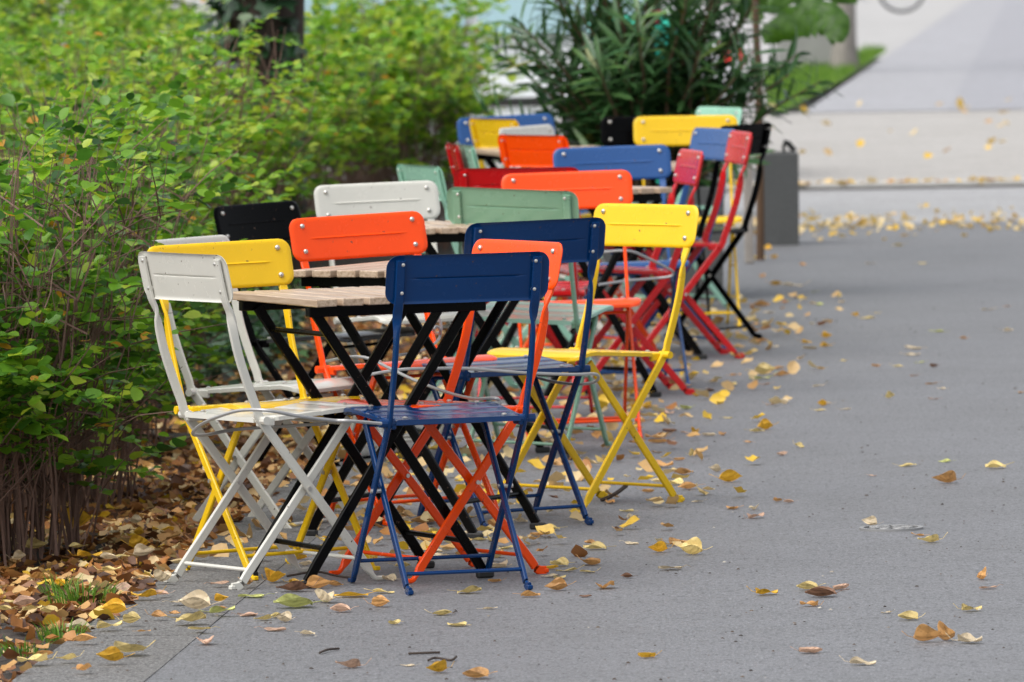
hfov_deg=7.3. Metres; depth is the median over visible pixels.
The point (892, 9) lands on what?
bicycle
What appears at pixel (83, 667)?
fallen leaf
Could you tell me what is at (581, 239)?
folding chair
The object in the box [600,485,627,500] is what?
fallen twig
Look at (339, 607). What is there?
fallen leaf
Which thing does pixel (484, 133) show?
folding chair
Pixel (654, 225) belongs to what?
folding chair
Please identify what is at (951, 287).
pavement
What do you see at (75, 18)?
hedge shrub
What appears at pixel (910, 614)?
fallen leaf
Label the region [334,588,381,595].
fallen leaf
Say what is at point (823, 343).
fallen leaf
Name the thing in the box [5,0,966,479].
ground
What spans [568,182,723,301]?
planter
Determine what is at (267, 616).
fallen leaf
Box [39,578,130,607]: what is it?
grass tuft
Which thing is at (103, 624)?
fallen leaf
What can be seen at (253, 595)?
fallen leaf
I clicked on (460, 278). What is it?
folding chair
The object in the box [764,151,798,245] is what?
planter
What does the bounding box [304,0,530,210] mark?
hedge shrub
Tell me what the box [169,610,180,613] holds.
fallen leaf
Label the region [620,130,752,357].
folding chair
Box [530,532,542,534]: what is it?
fallen leaf
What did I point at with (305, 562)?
fallen leaf
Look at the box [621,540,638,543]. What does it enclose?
fallen leaf
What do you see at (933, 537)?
fallen leaf
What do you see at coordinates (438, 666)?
fallen leaf
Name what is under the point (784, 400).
fallen leaf
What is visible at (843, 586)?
fallen leaf
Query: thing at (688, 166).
folding chair
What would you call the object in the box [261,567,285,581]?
fallen leaf
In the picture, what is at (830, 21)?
leaf plant
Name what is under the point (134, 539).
fallen leaf
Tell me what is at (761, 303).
fallen leaf
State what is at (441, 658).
fallen twig
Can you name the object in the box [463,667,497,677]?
fallen leaf
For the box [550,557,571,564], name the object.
fallen leaf
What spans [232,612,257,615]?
fallen leaf
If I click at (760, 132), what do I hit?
folding chair
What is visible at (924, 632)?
fallen leaf
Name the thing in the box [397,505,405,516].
fallen leaf
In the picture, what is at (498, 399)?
security cable
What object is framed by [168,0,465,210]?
hedge shrub
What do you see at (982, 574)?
fallen leaf
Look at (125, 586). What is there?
fallen leaf
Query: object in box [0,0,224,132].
hedge shrub
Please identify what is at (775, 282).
fallen leaf
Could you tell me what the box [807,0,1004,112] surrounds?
path
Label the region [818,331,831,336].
fallen leaf
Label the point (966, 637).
fallen leaf
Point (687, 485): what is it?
fallen leaf
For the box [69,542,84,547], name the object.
fallen leaf
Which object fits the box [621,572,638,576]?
fallen leaf
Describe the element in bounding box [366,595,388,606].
fallen leaf
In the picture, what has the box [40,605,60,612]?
fallen leaf
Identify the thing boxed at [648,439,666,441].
fallen leaf
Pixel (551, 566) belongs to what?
fallen leaf
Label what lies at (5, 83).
hedge shrub
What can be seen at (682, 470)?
fallen leaf
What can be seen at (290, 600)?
fallen leaf
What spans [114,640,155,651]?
fallen leaf
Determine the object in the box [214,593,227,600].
fallen leaf
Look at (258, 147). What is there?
hedge shrub
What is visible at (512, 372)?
security cable
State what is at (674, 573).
pavement debris
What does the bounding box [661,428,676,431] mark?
fallen leaf
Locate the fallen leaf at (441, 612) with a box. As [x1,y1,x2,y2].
[426,610,451,614]
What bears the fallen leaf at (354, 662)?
on the pavement at (951, 287)
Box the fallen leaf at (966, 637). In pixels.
[946,632,981,641]
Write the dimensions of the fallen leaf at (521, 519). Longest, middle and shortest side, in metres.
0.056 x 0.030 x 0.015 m
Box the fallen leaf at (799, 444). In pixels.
[793,442,803,446]
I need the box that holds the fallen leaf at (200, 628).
[188,626,219,629]
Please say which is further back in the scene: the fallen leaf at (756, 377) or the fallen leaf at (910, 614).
the fallen leaf at (756, 377)
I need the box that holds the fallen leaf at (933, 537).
[918,532,947,541]
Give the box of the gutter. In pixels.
[725,185,1023,190]
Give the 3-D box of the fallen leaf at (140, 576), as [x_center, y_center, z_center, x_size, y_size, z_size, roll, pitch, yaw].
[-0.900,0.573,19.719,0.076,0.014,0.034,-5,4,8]
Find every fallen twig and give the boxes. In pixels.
[286,571,350,578]
[319,647,339,653]
[408,651,439,654]
[427,655,457,660]
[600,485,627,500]
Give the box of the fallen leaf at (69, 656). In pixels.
[56,651,83,659]
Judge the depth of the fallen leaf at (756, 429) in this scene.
24.98 m
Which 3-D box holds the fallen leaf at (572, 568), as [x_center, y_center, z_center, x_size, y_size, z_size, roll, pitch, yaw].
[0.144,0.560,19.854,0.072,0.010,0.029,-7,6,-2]
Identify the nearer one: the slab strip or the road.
the slab strip
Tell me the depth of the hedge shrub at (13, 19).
35.02 m
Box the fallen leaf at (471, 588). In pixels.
[451,585,481,593]
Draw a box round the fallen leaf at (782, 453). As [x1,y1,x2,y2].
[777,451,786,454]
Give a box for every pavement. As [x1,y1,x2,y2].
[5,109,1023,188]
[145,221,1023,681]
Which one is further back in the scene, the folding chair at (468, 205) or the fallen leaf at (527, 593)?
the folding chair at (468, 205)
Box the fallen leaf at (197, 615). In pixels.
[164,611,205,621]
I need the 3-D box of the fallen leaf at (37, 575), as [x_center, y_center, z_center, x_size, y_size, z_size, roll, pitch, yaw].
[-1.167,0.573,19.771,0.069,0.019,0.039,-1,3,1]
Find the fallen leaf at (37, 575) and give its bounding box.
[24,572,49,578]
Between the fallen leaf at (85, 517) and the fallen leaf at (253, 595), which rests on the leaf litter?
the fallen leaf at (85, 517)
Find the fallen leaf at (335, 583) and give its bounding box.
[330,580,342,585]
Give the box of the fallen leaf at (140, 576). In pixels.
[131,575,151,578]
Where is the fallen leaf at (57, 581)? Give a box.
[54,578,69,585]
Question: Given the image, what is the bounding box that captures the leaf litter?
[0,97,1023,681]
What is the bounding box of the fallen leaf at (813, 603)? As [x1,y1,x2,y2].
[800,600,823,605]
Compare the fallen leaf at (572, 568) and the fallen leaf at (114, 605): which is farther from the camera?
the fallen leaf at (572, 568)
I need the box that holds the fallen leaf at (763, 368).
[747,362,774,373]
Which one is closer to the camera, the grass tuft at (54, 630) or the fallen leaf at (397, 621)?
the grass tuft at (54, 630)
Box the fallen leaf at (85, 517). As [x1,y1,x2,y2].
[45,508,91,527]
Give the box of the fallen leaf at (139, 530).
[133,526,145,534]
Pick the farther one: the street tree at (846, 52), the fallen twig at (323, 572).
the street tree at (846, 52)
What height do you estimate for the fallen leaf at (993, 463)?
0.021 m
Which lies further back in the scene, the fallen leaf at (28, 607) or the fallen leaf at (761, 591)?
the fallen leaf at (761, 591)
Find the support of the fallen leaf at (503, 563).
on the pavement at (951, 287)
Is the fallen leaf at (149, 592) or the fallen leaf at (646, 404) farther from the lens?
the fallen leaf at (646, 404)
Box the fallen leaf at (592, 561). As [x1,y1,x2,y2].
[576,554,599,564]
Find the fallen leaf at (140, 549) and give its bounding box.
[124,543,154,555]
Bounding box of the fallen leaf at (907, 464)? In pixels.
[892,463,915,465]
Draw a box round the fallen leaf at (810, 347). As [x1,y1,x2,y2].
[803,346,822,348]
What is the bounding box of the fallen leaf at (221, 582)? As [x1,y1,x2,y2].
[204,581,228,583]
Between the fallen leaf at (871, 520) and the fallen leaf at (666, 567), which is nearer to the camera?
the fallen leaf at (666, 567)
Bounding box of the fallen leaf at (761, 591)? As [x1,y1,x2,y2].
[747,586,777,593]
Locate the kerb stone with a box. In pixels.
[725,179,1023,189]
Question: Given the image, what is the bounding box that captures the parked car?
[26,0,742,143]
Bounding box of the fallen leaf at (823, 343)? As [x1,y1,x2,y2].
[820,341,835,345]
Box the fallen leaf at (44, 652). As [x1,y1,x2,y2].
[29,649,52,654]
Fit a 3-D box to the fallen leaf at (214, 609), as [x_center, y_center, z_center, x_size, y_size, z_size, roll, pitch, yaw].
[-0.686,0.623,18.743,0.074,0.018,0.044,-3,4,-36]
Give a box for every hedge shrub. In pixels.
[0,0,201,150]
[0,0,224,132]
[0,0,227,103]
[0,2,172,151]
[0,7,376,359]
[0,34,94,150]
[0,44,306,404]
[0,55,284,459]
[0,68,12,136]
[0,84,258,512]
[0,106,226,565]
[12,30,373,289]
[109,4,432,266]
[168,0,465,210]
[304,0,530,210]
[304,1,524,249]
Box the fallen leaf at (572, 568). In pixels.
[556,565,583,570]
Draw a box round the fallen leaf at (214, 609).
[199,605,234,612]
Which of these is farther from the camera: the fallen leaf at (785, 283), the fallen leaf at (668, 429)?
the fallen leaf at (785, 283)
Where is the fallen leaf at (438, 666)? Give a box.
[426,660,453,671]
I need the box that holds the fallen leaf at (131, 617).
[116,611,139,622]
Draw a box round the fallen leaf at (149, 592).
[131,588,164,596]
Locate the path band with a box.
[949,0,1023,109]
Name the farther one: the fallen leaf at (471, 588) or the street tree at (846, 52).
the street tree at (846, 52)
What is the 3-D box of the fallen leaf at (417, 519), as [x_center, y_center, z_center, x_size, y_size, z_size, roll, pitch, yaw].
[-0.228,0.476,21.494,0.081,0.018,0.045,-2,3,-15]
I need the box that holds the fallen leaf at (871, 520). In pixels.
[862,516,879,524]
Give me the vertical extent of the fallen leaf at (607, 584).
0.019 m
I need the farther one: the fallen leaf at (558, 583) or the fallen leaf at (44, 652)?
the fallen leaf at (558, 583)
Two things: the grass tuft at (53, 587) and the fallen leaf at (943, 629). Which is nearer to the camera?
the fallen leaf at (943, 629)
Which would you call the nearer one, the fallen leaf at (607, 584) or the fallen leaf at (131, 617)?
the fallen leaf at (131, 617)
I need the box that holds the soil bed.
[0,242,479,681]
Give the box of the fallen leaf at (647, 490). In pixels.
[638,488,653,491]
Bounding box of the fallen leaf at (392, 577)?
[382,573,396,580]
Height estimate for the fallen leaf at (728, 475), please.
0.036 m
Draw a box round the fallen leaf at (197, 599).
[178,589,223,608]
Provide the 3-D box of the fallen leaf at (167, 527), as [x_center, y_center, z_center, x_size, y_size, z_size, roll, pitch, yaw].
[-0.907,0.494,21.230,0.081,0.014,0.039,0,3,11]
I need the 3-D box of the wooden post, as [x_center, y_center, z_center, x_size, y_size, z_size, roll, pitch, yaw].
[1.079,-0.621,36.777,0.050,0.535,0.058,-1,3,0]
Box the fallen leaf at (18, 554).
[8,550,25,559]
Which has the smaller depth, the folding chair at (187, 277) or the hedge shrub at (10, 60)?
the folding chair at (187, 277)
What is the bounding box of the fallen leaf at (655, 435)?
[645,430,673,437]
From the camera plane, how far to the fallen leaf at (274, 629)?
18.35 m
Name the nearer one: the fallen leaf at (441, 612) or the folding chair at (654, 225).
the fallen leaf at (441, 612)
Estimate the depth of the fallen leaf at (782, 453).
23.91 m
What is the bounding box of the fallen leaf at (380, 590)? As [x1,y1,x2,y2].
[364,588,393,592]
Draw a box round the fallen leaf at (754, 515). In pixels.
[744,512,763,518]
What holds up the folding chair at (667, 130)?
on the pavement at (951, 287)
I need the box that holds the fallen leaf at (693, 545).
[677,537,712,553]
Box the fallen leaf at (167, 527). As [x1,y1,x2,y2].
[152,526,183,530]
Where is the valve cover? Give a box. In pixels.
[859,524,922,531]
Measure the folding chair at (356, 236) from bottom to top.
0.817 m
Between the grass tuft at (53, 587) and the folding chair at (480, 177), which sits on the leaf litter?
the grass tuft at (53, 587)
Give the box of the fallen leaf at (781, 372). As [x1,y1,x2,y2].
[772,370,788,375]
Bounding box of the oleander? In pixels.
[472,0,842,196]
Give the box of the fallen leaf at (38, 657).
[17,652,56,661]
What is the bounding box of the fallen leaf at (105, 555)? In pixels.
[100,552,123,558]
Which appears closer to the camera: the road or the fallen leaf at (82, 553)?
the fallen leaf at (82, 553)
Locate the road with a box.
[307,186,1023,225]
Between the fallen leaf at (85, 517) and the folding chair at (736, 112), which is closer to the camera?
the fallen leaf at (85, 517)
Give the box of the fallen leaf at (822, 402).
[817,399,826,405]
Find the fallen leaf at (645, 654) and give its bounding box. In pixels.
[638,650,661,656]
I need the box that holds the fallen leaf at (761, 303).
[744,300,769,305]
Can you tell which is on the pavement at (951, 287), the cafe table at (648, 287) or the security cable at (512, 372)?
the cafe table at (648, 287)
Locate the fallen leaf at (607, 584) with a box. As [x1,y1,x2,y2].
[596,581,614,587]
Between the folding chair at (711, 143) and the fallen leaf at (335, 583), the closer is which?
the fallen leaf at (335, 583)
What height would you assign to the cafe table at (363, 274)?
0.703 m
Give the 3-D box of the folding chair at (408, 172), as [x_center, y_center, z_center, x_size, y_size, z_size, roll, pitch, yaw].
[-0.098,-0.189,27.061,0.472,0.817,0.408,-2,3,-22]
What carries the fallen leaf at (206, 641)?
on the pavement at (951, 287)
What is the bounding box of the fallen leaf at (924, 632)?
[902,624,941,640]
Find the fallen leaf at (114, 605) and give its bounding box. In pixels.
[100,598,137,612]
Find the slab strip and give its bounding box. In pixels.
[12,297,564,681]
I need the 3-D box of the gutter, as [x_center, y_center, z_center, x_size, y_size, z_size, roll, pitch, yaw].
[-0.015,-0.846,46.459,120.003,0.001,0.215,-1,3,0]
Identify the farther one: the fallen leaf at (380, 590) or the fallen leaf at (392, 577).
the fallen leaf at (392, 577)
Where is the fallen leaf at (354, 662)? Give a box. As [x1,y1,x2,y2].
[335,657,371,666]
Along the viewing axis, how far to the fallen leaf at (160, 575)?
19.64 m
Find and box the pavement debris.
[100,291,1023,679]
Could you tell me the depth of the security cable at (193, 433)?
19.11 m
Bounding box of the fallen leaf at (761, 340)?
[756,338,766,342]
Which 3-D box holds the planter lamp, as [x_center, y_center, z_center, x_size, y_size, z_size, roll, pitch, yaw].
[1.334,-0.915,38.764,0.073,0.111,0.036,-1,3,0]
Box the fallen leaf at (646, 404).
[642,401,651,407]
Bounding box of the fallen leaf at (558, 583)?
[544,577,575,589]
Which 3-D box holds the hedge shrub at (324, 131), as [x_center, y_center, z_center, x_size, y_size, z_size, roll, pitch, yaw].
[-1.332,-0.712,33.627,1.541,1.186,2.601,-1,3,0]
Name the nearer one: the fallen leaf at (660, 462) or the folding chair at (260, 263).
the folding chair at (260, 263)
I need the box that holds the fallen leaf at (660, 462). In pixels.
[638,460,672,465]
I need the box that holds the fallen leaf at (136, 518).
[124,514,141,522]
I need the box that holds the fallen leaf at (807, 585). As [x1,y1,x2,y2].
[796,581,825,588]
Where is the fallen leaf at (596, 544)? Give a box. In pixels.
[583,541,606,548]
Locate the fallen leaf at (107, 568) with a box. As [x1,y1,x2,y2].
[93,565,120,570]
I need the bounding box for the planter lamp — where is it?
[782,139,796,152]
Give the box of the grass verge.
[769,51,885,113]
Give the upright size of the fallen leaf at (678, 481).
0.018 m
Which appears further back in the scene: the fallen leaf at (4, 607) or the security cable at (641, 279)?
the security cable at (641, 279)
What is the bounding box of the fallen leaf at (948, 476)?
[932,470,965,482]
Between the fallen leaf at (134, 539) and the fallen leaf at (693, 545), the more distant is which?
the fallen leaf at (134, 539)
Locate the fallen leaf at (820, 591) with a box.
[805,586,849,595]
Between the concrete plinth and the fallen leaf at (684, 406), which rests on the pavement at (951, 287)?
the fallen leaf at (684, 406)
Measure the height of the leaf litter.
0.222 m
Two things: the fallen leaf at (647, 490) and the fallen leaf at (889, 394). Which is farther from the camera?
the fallen leaf at (889, 394)
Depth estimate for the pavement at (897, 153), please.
54.16 m
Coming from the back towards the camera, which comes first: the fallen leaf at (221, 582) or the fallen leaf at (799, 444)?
the fallen leaf at (799, 444)
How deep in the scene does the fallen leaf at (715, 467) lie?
23.26 m
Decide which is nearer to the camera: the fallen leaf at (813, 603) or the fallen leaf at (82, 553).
the fallen leaf at (813, 603)
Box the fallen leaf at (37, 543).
[16,537,46,548]
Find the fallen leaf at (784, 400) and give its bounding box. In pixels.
[781,398,788,403]
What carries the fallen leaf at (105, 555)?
on the leaf litter
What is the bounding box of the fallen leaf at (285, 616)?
[276,611,294,621]
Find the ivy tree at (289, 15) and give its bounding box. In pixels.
[198,0,314,289]
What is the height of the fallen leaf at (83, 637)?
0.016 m
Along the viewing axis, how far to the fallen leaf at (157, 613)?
18.65 m
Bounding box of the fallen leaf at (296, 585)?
[276,578,319,590]
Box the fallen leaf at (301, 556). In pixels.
[297,549,312,558]
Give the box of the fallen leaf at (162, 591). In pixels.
[156,590,173,594]
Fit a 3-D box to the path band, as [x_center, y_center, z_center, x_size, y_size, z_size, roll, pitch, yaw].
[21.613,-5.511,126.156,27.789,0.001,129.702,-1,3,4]
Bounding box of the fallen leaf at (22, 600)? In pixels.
[13,595,46,604]
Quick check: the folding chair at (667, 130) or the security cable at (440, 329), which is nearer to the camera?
the security cable at (440, 329)
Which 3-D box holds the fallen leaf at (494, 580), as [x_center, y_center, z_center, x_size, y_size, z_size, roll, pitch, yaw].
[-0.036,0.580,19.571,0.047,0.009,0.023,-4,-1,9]
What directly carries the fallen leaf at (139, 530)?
on the soil bed
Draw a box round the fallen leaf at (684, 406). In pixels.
[680,405,694,408]
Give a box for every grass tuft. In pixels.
[0,635,55,656]
[32,618,94,641]
[34,572,83,595]
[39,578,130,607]
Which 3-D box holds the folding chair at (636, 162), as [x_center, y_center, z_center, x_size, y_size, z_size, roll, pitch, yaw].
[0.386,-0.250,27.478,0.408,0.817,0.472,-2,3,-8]
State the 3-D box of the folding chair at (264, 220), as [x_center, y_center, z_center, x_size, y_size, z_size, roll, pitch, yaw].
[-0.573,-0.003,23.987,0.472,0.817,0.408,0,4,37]
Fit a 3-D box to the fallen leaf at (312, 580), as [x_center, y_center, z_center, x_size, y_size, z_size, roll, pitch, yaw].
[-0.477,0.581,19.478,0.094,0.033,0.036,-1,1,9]
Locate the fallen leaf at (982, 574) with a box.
[977,567,987,578]
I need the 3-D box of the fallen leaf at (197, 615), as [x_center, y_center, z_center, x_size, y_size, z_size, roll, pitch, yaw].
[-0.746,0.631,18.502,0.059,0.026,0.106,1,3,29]
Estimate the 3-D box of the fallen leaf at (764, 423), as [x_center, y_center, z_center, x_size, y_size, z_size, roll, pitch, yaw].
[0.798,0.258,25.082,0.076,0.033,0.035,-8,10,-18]
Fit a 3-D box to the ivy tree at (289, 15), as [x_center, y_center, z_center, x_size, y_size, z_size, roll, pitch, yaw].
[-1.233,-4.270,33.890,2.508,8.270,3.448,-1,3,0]
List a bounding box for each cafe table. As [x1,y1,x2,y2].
[232,286,493,587]
[294,261,545,538]
[385,220,579,459]
[475,145,624,328]
[477,186,671,400]
[565,161,706,359]
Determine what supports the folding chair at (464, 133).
on the slab strip
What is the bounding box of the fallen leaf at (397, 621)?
[388,619,403,623]
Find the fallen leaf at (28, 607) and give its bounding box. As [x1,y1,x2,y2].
[15,605,41,610]
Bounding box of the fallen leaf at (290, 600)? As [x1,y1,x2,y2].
[273,593,327,606]
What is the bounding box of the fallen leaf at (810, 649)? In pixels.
[790,646,821,652]
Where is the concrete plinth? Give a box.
[770,14,831,65]
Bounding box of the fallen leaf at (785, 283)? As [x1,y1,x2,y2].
[781,282,807,285]
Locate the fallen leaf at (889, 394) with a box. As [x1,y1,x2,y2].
[885,391,894,397]
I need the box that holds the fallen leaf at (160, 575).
[150,569,170,580]
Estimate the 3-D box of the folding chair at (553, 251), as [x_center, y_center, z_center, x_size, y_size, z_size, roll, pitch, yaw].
[-0.165,0.170,19.814,0.472,0.817,0.408,-3,4,-33]
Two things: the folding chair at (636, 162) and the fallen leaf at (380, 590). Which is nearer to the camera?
the fallen leaf at (380, 590)
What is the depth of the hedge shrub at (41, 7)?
50.97 m
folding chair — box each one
[138,251,384,589]
[147,239,379,580]
[149,235,368,527]
[214,200,415,465]
[289,211,504,525]
[314,180,491,460]
[329,239,562,582]
[344,251,548,595]
[396,164,565,395]
[412,217,605,530]
[445,142,567,348]
[447,187,613,456]
[454,167,594,417]
[455,143,602,364]
[457,113,588,324]
[469,118,591,326]
[487,203,698,507]
[498,134,658,351]
[499,124,661,340]
[501,170,642,438]
[553,144,691,386]
[559,149,703,394]
[599,127,733,348]
[600,115,710,326]
[613,106,741,308]
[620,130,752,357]
[633,115,741,325]
[635,123,770,341]
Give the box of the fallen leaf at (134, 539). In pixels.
[120,534,149,547]
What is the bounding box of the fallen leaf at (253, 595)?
[238,593,272,596]
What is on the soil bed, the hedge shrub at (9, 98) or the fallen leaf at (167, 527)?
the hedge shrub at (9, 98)
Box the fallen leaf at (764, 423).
[757,418,774,428]
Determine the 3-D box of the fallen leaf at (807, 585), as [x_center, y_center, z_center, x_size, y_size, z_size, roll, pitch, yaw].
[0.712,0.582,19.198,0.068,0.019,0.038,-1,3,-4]
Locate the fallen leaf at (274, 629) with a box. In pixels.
[254,626,285,630]
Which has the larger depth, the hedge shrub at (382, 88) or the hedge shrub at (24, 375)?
the hedge shrub at (382, 88)
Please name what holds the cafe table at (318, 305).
on the pavement at (951, 287)
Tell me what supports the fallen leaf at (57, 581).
on the leaf litter
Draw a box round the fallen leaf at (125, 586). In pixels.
[112,582,136,591]
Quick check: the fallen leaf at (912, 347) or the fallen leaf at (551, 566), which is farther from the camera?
the fallen leaf at (912, 347)
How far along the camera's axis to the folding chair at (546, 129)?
30.51 m
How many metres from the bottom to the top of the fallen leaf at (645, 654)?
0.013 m
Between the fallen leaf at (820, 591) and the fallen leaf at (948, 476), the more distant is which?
the fallen leaf at (948, 476)
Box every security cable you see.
[191,408,381,436]
[325,355,500,403]
[371,367,599,385]
[399,317,442,355]
[598,249,674,285]
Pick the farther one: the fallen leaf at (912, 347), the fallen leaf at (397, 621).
the fallen leaf at (912, 347)
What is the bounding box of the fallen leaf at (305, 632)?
[296,630,314,633]
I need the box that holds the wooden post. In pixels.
[743,157,753,263]
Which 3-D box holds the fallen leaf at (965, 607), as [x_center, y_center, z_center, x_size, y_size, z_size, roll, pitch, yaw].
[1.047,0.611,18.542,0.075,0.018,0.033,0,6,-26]
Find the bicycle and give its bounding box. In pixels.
[865,0,922,12]
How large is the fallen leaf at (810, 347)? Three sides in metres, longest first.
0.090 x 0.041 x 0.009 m
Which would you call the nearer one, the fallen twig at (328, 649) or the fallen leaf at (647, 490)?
the fallen twig at (328, 649)
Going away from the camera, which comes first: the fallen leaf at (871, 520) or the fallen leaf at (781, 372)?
the fallen leaf at (871, 520)
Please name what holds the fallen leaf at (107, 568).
on the leaf litter
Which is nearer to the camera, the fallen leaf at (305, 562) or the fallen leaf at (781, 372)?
the fallen leaf at (305, 562)
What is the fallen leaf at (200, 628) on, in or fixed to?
on the slab strip
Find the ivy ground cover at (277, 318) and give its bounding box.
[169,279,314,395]
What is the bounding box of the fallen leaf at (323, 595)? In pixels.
[315,588,334,601]
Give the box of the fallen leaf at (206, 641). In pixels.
[196,635,213,643]
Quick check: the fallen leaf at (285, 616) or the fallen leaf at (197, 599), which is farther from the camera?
the fallen leaf at (197, 599)
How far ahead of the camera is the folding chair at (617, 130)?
31.60 m
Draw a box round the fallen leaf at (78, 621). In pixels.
[65,618,101,628]
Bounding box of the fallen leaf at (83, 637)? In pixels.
[62,633,95,640]
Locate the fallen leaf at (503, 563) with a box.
[492,560,511,566]
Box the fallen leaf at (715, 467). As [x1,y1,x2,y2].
[709,464,722,471]
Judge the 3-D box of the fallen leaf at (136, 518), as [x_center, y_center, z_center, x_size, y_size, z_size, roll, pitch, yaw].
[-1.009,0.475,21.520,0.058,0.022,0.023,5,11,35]
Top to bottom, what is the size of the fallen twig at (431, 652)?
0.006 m
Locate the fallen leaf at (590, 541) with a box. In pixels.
[584,539,594,542]
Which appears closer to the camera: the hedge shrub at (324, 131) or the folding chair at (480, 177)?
the folding chair at (480, 177)
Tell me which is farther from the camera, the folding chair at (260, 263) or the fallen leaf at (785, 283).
the fallen leaf at (785, 283)
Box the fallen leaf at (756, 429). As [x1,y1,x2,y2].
[745,428,764,431]
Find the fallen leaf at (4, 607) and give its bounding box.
[0,605,17,609]
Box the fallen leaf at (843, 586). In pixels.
[827,583,848,589]
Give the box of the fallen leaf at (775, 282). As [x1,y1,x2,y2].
[768,281,780,284]
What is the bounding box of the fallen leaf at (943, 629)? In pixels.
[937,621,954,639]
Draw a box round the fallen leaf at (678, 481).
[670,478,682,483]
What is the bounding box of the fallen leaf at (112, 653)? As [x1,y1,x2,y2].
[96,646,134,660]
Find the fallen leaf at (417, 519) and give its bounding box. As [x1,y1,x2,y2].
[411,516,433,522]
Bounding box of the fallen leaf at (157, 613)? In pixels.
[145,610,166,616]
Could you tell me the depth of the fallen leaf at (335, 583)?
19.53 m
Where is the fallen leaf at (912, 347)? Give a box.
[904,345,925,348]
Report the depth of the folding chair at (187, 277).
19.60 m
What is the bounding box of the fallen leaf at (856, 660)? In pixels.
[839,655,875,664]
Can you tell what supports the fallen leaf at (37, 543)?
on the leaf litter
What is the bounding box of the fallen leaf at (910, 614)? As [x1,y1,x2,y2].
[898,610,923,618]
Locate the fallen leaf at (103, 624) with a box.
[87,620,121,628]
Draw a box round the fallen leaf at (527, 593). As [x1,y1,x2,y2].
[512,590,539,595]
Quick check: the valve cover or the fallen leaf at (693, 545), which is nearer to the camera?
the fallen leaf at (693, 545)
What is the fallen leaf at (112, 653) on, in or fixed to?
on the slab strip
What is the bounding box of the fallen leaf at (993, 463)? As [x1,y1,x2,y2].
[985,460,1012,467]
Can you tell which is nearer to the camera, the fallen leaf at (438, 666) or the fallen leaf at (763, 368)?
the fallen leaf at (438, 666)
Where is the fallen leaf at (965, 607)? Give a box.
[953,603,981,609]
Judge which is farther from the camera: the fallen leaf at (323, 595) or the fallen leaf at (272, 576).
the fallen leaf at (272, 576)
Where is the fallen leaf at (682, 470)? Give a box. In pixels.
[674,468,692,473]
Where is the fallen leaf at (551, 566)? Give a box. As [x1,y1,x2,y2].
[546,565,557,568]
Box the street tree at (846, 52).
[829,4,858,68]
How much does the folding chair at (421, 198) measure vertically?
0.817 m
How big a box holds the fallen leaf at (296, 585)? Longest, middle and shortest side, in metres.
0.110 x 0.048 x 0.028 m
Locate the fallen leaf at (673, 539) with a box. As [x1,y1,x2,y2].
[661,537,687,544]
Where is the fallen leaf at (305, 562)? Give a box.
[298,561,311,564]
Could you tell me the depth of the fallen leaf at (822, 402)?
26.22 m
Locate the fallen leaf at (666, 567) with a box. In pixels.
[658,564,690,568]
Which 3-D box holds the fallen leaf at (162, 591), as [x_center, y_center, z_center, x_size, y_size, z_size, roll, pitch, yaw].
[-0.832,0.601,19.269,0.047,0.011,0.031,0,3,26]
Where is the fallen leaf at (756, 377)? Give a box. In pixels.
[750,370,777,378]
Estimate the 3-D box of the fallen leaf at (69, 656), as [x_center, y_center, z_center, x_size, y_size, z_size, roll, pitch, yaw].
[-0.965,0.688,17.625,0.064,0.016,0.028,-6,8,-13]
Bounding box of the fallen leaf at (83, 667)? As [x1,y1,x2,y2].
[73,663,91,669]
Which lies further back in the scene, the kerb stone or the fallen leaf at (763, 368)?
the kerb stone
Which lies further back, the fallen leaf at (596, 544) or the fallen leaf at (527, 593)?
the fallen leaf at (596, 544)
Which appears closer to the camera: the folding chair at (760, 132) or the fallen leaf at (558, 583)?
the fallen leaf at (558, 583)
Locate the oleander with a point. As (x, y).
(622, 69)
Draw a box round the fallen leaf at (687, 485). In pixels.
[678,482,700,488]
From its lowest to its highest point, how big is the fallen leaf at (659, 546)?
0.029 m
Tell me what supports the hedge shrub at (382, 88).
on the soil bed
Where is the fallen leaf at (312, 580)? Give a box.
[305,575,332,587]
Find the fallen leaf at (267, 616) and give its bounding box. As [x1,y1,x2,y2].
[254,613,277,619]
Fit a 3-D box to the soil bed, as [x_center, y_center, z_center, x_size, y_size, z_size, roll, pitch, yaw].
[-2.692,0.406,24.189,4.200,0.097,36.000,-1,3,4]
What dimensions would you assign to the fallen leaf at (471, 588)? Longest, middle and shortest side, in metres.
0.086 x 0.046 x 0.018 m
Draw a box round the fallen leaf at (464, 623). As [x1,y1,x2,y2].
[447,621,466,625]
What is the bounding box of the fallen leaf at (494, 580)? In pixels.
[488,579,503,581]
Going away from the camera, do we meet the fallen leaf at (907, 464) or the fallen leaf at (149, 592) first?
the fallen leaf at (149, 592)
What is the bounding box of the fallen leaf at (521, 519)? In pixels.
[513,517,527,521]
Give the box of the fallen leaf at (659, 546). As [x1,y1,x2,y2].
[648,541,674,551]
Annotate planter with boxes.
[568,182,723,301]
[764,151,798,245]
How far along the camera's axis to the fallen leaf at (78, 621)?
18.39 m
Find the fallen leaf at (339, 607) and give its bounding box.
[330,603,357,611]
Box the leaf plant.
[688,0,857,259]
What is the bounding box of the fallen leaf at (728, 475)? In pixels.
[710,469,741,481]
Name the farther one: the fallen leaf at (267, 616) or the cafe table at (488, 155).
the cafe table at (488, 155)
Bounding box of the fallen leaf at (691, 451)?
[685,448,693,455]
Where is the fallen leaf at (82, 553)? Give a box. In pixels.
[68,549,102,555]

